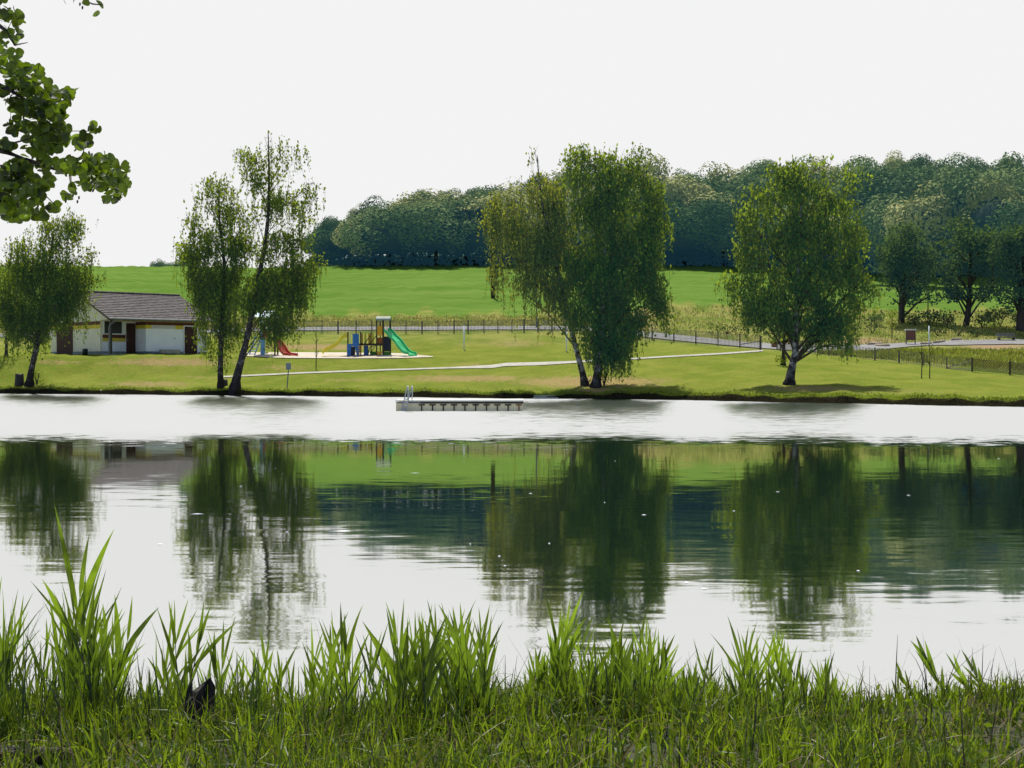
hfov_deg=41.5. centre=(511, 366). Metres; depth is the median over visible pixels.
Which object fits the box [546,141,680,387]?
birch tree
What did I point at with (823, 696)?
reed
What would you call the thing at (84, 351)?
rubbish bin
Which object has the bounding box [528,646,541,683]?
reed
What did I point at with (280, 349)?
climbing tower
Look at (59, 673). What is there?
reed
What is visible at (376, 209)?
forest tree
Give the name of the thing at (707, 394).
bank grass
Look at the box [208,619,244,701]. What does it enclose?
reed
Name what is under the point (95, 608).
reed
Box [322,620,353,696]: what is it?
reed
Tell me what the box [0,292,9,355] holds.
young tree
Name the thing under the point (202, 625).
reed
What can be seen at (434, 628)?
reed
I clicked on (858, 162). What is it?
forest tree
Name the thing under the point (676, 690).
reed
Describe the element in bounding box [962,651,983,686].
reed
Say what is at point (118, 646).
reed
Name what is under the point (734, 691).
reed
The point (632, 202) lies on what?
forest tree
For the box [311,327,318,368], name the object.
sapling
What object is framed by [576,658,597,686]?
reed
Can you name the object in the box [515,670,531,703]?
reed
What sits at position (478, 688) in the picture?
reed
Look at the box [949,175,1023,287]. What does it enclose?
forest tree
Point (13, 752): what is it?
log
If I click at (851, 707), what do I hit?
reed
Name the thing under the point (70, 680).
reed grass
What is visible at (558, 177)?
forest tree
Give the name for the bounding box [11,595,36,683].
reed
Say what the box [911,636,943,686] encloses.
reed
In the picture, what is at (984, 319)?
bush
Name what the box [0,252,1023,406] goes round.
ground
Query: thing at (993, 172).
forest tree
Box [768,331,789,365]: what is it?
ornamental tree
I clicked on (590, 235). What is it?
forest tree
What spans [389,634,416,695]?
reed
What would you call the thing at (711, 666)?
reed
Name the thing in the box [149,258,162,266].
forest tree
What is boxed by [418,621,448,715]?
reed
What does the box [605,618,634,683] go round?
reed
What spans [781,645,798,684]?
reed
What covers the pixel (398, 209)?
forest tree
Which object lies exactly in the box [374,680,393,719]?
reed
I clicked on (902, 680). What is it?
reed
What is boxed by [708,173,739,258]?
forest tree
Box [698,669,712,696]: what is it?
reed
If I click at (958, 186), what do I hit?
forest tree
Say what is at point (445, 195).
forest tree
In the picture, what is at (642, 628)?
reed
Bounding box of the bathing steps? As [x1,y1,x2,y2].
[533,395,557,398]
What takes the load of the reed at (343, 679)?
on the bank
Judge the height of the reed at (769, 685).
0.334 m
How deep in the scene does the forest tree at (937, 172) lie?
250.78 m
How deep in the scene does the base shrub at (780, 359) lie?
88.47 m
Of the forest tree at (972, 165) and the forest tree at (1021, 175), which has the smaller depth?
the forest tree at (1021, 175)
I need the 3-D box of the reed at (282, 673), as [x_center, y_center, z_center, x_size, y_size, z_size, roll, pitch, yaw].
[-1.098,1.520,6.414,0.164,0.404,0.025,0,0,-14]
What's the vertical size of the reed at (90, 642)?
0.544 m
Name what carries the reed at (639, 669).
on the bank
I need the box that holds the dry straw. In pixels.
[0,660,1023,767]
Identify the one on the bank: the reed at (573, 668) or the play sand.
the reed at (573, 668)
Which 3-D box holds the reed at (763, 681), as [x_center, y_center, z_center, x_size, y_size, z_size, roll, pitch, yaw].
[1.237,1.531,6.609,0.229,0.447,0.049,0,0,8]
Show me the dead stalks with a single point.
(449, 739)
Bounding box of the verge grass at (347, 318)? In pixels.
[0,303,1023,344]
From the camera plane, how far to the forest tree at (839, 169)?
260.20 m
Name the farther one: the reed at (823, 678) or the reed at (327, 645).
the reed at (327, 645)
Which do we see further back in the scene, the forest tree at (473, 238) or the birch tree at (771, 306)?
the forest tree at (473, 238)
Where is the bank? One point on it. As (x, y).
(756, 752)
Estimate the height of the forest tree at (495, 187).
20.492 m
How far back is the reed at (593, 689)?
5.89 m
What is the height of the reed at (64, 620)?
0.805 m
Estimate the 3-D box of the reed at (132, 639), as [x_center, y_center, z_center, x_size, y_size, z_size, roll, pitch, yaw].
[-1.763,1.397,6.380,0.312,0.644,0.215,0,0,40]
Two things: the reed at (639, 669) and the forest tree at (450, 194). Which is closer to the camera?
the reed at (639, 669)
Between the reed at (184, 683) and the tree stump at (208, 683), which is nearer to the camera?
the tree stump at (208, 683)
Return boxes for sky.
[0,0,1023,267]
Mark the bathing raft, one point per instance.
(408, 404)
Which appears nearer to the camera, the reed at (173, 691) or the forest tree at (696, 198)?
the reed at (173, 691)
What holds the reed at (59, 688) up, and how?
on the bank
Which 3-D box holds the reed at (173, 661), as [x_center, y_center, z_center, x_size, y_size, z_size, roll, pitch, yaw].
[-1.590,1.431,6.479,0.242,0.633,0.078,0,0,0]
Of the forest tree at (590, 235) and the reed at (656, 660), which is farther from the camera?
the forest tree at (590, 235)
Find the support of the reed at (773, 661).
on the bank
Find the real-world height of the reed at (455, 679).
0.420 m
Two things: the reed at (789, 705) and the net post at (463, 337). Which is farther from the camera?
the net post at (463, 337)
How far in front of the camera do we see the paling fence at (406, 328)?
116.20 m
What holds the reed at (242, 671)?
on the bank
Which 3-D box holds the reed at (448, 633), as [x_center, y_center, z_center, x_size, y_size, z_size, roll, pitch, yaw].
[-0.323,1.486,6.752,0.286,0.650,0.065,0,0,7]
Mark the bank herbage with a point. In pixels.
(766, 737)
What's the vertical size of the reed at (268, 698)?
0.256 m
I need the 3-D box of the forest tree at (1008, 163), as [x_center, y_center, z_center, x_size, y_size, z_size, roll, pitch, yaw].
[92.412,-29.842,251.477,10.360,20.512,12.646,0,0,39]
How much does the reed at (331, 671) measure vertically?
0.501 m
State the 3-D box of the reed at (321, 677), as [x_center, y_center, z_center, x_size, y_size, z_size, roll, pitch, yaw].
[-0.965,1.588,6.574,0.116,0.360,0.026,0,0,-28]
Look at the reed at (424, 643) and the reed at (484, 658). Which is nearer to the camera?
the reed at (484, 658)
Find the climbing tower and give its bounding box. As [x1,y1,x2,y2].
[249,311,296,355]
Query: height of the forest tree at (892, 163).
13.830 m
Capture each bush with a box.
[706,321,744,333]
[845,322,859,333]
[861,322,883,332]
[862,310,884,324]
[904,310,923,323]
[910,309,943,324]
[925,325,949,335]
[939,308,962,327]
[946,322,970,335]
[967,327,988,336]
[970,309,996,327]
[985,306,1007,325]
[1003,308,1016,326]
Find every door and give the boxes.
[57,327,72,353]
[126,323,134,353]
[183,325,197,353]
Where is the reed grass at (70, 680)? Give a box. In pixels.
[0,582,1023,754]
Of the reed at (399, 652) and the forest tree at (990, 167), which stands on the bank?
the reed at (399, 652)
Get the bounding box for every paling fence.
[2,319,760,348]
[776,341,968,369]
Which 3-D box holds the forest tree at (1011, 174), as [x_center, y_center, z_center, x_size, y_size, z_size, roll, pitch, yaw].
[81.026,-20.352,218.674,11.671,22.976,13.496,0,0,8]
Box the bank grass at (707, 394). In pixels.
[0,384,1023,400]
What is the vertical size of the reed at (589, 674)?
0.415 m
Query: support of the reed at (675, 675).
on the bank
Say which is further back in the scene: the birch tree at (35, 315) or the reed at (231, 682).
the birch tree at (35, 315)
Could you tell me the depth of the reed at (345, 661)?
5.82 m
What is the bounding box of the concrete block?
[159,350,180,354]
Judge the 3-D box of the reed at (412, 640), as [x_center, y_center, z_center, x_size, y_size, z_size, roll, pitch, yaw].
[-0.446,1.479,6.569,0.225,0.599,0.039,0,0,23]
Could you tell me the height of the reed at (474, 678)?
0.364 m
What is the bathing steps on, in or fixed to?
on the ground at (438, 290)
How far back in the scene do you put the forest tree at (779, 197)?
229.09 m
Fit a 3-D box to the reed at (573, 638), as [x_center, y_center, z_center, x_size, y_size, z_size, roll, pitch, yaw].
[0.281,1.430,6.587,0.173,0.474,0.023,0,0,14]
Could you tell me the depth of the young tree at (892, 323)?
123.98 m
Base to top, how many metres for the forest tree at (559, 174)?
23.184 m
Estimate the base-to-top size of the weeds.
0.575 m
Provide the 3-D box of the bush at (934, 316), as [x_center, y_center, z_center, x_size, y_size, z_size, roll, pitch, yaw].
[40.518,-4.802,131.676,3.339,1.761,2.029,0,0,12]
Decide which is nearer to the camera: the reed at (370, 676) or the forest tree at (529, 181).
the reed at (370, 676)
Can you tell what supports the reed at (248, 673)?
on the bank
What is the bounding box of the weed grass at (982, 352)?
[820,346,1023,370]
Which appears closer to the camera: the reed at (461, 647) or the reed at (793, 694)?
the reed at (461, 647)
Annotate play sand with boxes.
[247,352,432,357]
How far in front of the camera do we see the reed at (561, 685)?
6.15 m
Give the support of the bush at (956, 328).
on the ground at (438, 290)
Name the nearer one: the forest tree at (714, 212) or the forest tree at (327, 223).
the forest tree at (714, 212)
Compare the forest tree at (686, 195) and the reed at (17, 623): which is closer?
the reed at (17, 623)
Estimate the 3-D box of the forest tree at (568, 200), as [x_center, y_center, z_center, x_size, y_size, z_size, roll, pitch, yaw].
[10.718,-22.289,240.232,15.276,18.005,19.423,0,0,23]
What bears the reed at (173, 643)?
on the bank
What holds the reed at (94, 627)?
on the bank
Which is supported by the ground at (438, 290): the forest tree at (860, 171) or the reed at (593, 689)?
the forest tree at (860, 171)
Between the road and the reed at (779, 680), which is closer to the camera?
the reed at (779, 680)
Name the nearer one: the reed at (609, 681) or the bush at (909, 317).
the reed at (609, 681)
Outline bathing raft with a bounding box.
[395,386,522,410]
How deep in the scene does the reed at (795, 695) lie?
6.12 m
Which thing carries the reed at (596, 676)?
on the bank
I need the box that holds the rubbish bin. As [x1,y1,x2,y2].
[82,349,87,354]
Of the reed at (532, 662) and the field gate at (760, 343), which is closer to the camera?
the reed at (532, 662)
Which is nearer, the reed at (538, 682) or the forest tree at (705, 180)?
the reed at (538, 682)
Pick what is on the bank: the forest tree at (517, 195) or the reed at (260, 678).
the reed at (260, 678)
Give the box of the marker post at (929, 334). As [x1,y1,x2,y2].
[928,326,929,343]
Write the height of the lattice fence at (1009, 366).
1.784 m
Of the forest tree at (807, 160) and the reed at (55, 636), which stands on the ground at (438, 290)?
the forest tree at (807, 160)
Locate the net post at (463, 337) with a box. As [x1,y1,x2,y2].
[463,325,464,349]
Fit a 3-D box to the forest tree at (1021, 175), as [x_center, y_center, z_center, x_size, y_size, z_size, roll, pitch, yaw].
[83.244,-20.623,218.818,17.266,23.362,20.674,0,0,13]
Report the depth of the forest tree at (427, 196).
287.37 m
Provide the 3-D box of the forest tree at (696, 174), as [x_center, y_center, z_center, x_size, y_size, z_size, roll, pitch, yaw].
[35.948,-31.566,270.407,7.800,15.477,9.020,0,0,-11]
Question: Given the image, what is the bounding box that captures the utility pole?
[485,201,494,297]
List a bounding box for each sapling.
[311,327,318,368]
[917,342,924,378]
[924,343,932,378]
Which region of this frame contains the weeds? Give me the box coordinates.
[2,676,1023,767]
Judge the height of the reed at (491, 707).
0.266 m
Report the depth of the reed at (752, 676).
6.49 m
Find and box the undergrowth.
[308,207,1007,276]
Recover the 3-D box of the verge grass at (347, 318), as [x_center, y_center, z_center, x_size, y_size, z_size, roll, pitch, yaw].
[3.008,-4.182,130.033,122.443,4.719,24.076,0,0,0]
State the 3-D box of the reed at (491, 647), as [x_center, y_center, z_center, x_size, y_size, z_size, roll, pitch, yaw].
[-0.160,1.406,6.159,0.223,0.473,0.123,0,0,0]
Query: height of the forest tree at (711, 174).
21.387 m
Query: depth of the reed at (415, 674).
6.17 m
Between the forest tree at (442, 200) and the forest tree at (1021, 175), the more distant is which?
the forest tree at (442, 200)
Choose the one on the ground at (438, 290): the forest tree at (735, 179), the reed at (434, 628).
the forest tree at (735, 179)
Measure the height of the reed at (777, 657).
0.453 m
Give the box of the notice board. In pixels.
[904,329,916,343]
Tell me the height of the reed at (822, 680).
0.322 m
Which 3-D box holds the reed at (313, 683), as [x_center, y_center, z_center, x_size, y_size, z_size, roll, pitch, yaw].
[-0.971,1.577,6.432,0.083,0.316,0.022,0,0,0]
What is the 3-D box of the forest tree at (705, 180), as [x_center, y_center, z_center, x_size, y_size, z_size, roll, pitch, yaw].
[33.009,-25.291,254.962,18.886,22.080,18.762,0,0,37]
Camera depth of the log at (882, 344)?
117.08 m
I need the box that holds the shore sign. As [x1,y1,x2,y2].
[286,363,290,387]
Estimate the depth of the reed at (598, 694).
5.95 m
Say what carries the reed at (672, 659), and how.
on the bank
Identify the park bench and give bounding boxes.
[996,333,1015,339]
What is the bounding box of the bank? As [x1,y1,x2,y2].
[3,699,1023,767]
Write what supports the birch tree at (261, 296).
on the ground at (438, 290)
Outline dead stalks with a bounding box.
[3,636,1023,767]
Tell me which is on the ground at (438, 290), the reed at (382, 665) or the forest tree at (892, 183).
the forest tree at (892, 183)
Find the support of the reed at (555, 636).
on the bank
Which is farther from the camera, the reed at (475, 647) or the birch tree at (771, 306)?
the birch tree at (771, 306)
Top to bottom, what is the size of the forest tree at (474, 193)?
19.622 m
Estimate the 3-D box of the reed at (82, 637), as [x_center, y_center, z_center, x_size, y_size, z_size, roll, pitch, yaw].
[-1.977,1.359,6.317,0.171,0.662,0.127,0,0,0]
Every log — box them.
[0,745,72,764]
[867,342,881,344]
[875,344,889,345]
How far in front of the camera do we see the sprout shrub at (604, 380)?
78.82 m
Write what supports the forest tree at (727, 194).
on the ground at (438, 290)
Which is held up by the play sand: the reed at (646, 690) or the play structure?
the play structure
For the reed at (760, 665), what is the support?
on the bank
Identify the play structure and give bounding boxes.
[322,316,416,355]
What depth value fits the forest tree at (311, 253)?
264.62 m
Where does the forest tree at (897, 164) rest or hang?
on the ground at (438, 290)
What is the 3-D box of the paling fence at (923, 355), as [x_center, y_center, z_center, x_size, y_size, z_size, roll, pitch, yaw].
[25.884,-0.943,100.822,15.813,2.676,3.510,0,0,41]
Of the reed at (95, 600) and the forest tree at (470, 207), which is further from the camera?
the forest tree at (470, 207)
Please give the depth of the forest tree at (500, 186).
263.25 m
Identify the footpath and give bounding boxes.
[223,350,762,376]
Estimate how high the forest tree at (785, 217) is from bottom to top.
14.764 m
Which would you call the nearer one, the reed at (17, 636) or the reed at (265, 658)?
the reed at (17, 636)
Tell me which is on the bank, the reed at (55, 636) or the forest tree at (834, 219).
the reed at (55, 636)
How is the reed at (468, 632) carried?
on the bank
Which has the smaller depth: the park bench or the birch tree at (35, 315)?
the birch tree at (35, 315)
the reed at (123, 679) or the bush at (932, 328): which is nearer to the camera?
the reed at (123, 679)
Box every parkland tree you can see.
[871,221,942,323]
[930,214,1006,326]
[984,217,1023,330]
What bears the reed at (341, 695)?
on the bank
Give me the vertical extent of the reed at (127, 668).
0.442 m
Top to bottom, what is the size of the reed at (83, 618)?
0.809 m
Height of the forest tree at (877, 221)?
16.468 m
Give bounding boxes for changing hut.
[50,290,212,354]
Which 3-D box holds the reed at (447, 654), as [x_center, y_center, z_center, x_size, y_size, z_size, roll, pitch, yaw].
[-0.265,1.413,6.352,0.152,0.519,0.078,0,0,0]
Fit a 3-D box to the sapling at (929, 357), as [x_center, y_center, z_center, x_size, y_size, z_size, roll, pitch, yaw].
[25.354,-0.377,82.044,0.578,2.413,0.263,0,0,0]
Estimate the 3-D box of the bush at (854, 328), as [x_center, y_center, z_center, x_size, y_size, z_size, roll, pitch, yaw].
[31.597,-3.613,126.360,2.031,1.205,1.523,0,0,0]
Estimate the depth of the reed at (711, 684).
6.29 m
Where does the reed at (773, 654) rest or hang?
on the bank
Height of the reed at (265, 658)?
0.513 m
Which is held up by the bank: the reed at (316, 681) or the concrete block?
the reed at (316, 681)
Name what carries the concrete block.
on the ground at (438, 290)
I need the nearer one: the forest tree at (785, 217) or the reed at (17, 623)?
the reed at (17, 623)
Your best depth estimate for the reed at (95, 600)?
6.45 m
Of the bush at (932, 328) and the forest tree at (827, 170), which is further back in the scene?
the forest tree at (827, 170)
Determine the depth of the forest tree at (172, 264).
299.19 m
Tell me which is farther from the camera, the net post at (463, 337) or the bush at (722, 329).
the bush at (722, 329)
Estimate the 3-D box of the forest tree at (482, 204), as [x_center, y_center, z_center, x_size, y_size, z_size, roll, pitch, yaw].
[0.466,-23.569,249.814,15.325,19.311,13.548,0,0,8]
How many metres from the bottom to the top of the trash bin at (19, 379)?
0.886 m
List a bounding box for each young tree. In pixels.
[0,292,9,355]
[886,309,900,337]
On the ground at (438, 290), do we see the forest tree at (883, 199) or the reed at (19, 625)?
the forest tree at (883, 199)
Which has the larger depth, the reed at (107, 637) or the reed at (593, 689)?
the reed at (107, 637)
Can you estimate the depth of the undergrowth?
242.72 m
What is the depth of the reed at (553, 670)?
6.14 m
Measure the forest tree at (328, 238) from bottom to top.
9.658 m
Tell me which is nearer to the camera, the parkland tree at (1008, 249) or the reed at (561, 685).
the reed at (561, 685)
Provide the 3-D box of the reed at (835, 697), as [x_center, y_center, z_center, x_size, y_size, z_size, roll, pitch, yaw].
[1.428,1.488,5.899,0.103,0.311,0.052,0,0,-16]
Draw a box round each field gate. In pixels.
[740,336,761,349]
[947,361,970,370]
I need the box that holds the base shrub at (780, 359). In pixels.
[775,353,790,363]
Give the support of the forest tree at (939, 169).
on the ground at (438, 290)
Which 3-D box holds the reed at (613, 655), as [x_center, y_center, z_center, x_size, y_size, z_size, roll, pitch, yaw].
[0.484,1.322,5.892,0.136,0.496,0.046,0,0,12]
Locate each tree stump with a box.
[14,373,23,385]
[183,678,214,732]
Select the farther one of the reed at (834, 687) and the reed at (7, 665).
the reed at (834, 687)
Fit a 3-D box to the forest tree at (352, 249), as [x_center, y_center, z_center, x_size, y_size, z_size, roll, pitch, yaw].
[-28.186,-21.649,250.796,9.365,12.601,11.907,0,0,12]
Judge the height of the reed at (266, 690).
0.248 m
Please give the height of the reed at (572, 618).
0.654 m
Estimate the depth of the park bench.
121.51 m
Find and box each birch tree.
[0,203,106,386]
[171,171,263,387]
[225,130,328,394]
[475,146,594,386]
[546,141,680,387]
[711,153,884,384]
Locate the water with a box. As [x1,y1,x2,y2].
[0,394,1023,709]
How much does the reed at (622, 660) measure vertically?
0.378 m
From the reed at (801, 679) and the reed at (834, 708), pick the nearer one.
the reed at (834, 708)
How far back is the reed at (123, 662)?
6.05 m
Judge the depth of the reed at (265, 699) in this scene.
5.92 m
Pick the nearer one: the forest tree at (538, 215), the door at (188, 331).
the door at (188, 331)
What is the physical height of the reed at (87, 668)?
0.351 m
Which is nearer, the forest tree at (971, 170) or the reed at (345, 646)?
the reed at (345, 646)
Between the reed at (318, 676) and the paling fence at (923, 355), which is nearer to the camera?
the reed at (318, 676)
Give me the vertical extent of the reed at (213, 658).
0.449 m
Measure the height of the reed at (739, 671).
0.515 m
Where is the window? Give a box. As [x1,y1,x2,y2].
[103,320,122,334]
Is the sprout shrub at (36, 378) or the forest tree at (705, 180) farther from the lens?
the forest tree at (705, 180)
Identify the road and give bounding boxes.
[0,326,1023,351]
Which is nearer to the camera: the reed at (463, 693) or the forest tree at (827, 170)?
the reed at (463, 693)
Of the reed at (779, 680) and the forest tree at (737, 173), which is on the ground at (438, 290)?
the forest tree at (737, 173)
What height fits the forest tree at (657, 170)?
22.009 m
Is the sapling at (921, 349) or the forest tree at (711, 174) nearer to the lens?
the sapling at (921, 349)
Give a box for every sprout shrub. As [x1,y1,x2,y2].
[32,369,45,384]
[597,371,610,385]
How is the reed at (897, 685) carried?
on the bank
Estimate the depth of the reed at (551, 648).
6.16 m
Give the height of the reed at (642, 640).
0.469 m
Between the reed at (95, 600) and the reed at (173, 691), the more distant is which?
the reed at (95, 600)
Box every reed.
[0,617,13,706]
[0,636,10,675]
[2,589,38,651]
[2,626,16,685]
[6,612,27,653]
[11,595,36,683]
[14,642,36,705]
[24,620,53,708]
[31,653,62,733]
[32,557,121,707]
[40,632,87,667]
[42,504,113,668]
[49,599,67,689]
[49,674,63,699]
[50,630,73,700]
[56,571,113,680]
[58,599,111,697]
[61,569,102,689]
[63,571,105,637]
[70,595,102,701]
[77,652,106,692]
[78,627,111,708]
[83,608,100,697]
[89,604,136,689]
[92,612,124,685]
[99,606,127,684]
[99,644,129,708]
[105,658,136,686]
[106,598,157,690]
[111,639,145,696]
[134,669,158,711]
[147,652,172,693]
[155,600,212,698]
[157,604,203,683]
[165,673,181,703]
[175,666,188,700]
[184,603,238,687]
[197,659,223,695]
[203,632,231,691]
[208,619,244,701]
[223,671,241,697]
[236,650,271,700]
[238,656,252,691]
[249,629,275,693]
[250,656,267,695]
[254,679,272,720]
[260,677,275,702]
[263,681,270,711]
[265,646,296,702]
[268,661,284,703]
[275,660,309,712]
[301,666,316,701]
[302,611,351,706]
[303,624,325,707]
[304,619,362,686]
[305,665,324,705]
[313,663,322,690]
[319,654,360,704]
[321,602,362,719]
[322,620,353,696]
[325,639,341,707]
[329,674,354,718]
[331,617,370,702]
[355,621,388,713]
[363,601,422,712]
[363,609,409,697]
[364,632,381,708]
[364,648,387,684]
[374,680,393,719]
[375,627,428,717]
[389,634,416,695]
[390,614,452,735]
[390,619,429,717]
[402,615,423,696]
[403,660,417,706]
[410,635,447,692]
[416,606,451,688]
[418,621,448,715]
[421,618,444,702]
[423,600,475,666]
[425,600,448,694]
[433,610,464,702]
[434,647,466,709]
[434,666,456,723]
[437,605,483,681]
[438,604,471,696]
[438,636,461,700]
[440,610,471,654]
[442,623,471,687]
[454,676,476,714]
[455,624,499,705]
[457,620,486,657]
[458,648,480,700]
[462,660,480,712]
[465,606,502,673]
[465,666,486,713]
[471,683,483,718]
[477,615,498,710]
[478,684,497,712]
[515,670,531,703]
[526,655,534,684]
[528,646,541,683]
[528,648,548,708]
[539,622,568,693]
[539,655,550,697]
[544,641,571,696]
[545,595,583,680]
[546,677,568,719]
[547,645,575,701]
[552,615,586,666]
[553,643,570,688]
[556,590,584,648]
[558,613,599,673]
[567,655,585,685]
[571,668,588,708]
[576,636,598,703]
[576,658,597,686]
[584,637,618,702]
[588,661,602,703]
[588,672,598,702]
[595,681,604,707]
[597,644,615,674]
[597,672,617,704]
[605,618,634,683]
[608,613,636,701]
[608,640,631,689]
[614,636,641,680]
[614,666,629,714]
[622,646,632,678]
[624,649,649,695]
[624,666,634,709]
[629,621,658,680]
[630,649,646,714]
[632,609,647,685]
[636,621,658,670]
[637,671,650,705]
[643,620,668,697]
[647,635,674,680]
[652,630,677,670]
[653,652,670,697]
[656,658,686,702]
[656,672,678,706]
[658,645,678,679]
[669,674,680,700]
[676,677,691,705]
[684,659,701,708]
[693,642,719,702]
[695,647,722,686]
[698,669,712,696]
[705,673,717,697]
[707,680,725,707]
[713,623,762,702]
[721,615,760,704]
[723,666,749,714]
[731,630,763,696]
[737,646,770,687]
[737,649,764,708]
[742,638,782,685]
[760,627,782,692]
[760,630,786,693]
[760,634,789,689]
[762,637,795,687]
[763,687,782,722]
[764,642,795,727]
[765,666,779,713]
[775,635,809,690]
[775,690,792,724]
[779,675,797,702]
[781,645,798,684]
[785,675,800,714]
[785,677,799,712]
[794,665,807,700]
[800,665,812,700]
[807,670,818,708]
[810,656,829,688]
[812,662,831,701]
[814,651,834,712]
[814,658,824,696]
[818,679,830,720]
[823,692,842,723]
[826,674,848,720]
[827,673,843,709]
[840,675,855,700]
[846,692,865,723]
[853,676,868,694]
[892,675,904,694]
[896,663,917,698]
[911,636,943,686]
[946,653,974,698]
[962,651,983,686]
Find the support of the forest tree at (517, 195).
on the ground at (438, 290)
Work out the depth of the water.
15.28 m
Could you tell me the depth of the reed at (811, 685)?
6.35 m
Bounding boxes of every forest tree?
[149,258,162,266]
[168,262,180,266]
[302,228,356,258]
[304,232,325,257]
[309,215,342,252]
[331,216,371,263]
[338,209,427,265]
[346,202,366,222]
[358,200,395,255]
[359,194,392,213]
[366,203,442,262]
[387,191,429,260]
[388,200,467,265]
[403,197,461,257]
[410,188,432,201]
[410,188,475,258]
[429,212,481,264]
[432,188,463,200]
[446,186,496,259]
[446,198,483,261]
[448,217,503,262]
[456,203,501,262]
[458,186,482,198]
[464,182,523,204]
[473,187,535,219]
[475,184,508,198]
[482,210,534,260]
[497,183,545,221]
[509,180,526,194]
[515,197,573,247]
[523,174,553,192]
[523,190,588,246]
[530,169,603,208]
[548,167,568,185]
[560,210,636,250]
[614,186,643,236]
[627,194,687,250]
[629,173,665,193]
[635,153,681,185]
[642,206,726,265]
[654,173,718,262]
[667,174,722,256]
[668,167,688,179]
[677,198,768,265]
[679,190,747,263]
[681,176,737,197]
[682,172,706,181]
[698,161,739,183]
[700,219,771,258]
[705,191,749,210]
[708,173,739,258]
[721,164,773,191]
[726,166,749,185]
[728,174,790,265]
[737,157,774,180]
[740,164,816,188]
[745,201,788,268]
[755,184,811,209]
[763,207,834,250]
[781,154,824,169]
[800,167,828,197]
[804,156,838,185]
[807,200,854,258]
[814,170,859,192]
[816,158,870,185]
[825,165,916,269]
[829,206,869,266]
[838,165,876,189]
[839,191,915,255]
[843,154,887,173]
[853,202,912,272]
[857,166,920,201]
[860,158,914,179]
[879,180,963,286]
[881,150,914,172]
[882,165,934,206]
[895,158,973,186]
[904,152,936,178]
[914,164,998,283]
[921,160,956,179]
[941,152,989,175]
[943,167,992,184]
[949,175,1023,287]
[972,168,1009,183]
[974,198,1023,270]
[975,165,1023,189]
[978,164,1005,175]
[980,168,1023,199]
[989,151,1023,183]
[994,169,1023,200]
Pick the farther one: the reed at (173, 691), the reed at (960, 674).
the reed at (960, 674)
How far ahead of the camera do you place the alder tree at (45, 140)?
9.02 m
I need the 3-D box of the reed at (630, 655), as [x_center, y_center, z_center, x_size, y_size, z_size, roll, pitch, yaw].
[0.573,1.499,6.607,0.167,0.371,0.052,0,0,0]
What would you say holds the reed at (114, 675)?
on the bank
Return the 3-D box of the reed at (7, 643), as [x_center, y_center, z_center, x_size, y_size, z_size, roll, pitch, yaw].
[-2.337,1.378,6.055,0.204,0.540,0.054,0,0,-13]
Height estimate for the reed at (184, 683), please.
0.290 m
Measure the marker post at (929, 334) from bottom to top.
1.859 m
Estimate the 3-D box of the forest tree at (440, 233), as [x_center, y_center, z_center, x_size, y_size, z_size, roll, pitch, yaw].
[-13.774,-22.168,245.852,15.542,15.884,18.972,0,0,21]
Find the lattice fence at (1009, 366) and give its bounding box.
[971,358,1023,374]
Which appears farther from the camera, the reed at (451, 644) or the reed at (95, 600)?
the reed at (451, 644)
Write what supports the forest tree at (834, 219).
on the ground at (438, 290)
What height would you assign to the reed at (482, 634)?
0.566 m
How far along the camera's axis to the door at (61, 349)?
104.52 m
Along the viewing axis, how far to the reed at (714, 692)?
5.96 m
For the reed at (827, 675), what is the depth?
6.20 m
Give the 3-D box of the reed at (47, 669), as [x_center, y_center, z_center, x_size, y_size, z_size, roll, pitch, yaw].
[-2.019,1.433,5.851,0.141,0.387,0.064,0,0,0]
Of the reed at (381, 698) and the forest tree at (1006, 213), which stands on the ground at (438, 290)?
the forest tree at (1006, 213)
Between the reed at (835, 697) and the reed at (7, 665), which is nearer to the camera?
the reed at (835, 697)
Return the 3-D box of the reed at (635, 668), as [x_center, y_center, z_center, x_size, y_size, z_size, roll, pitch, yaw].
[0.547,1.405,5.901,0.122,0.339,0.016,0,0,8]
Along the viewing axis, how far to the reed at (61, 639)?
6.65 m
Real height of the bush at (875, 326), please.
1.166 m
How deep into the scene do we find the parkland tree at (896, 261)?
133.30 m
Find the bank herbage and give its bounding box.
[0,661,1023,767]
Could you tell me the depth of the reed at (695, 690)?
5.85 m
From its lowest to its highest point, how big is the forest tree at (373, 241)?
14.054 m
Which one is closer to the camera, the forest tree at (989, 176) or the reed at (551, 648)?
the reed at (551, 648)
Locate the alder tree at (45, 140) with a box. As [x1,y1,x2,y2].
[0,0,131,223]
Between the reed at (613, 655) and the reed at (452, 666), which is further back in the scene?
the reed at (452, 666)
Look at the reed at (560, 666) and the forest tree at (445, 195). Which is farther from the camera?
the forest tree at (445, 195)
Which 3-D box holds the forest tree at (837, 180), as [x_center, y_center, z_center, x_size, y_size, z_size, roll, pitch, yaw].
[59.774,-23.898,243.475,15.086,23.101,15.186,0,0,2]
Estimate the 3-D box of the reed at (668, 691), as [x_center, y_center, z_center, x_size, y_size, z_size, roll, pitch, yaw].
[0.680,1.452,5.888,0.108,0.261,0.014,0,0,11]
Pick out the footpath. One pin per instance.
(520, 364)
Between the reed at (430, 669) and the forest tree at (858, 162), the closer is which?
the reed at (430, 669)
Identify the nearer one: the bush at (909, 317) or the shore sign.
the shore sign
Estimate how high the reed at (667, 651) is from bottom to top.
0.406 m
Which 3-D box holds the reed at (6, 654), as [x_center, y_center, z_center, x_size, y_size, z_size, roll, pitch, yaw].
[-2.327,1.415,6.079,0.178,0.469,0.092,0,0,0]
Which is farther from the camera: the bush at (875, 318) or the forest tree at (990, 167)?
the forest tree at (990, 167)
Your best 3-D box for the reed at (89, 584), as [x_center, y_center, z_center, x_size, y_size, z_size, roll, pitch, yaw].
[-2.056,1.212,6.450,0.332,1.113,0.149,0,0,13]

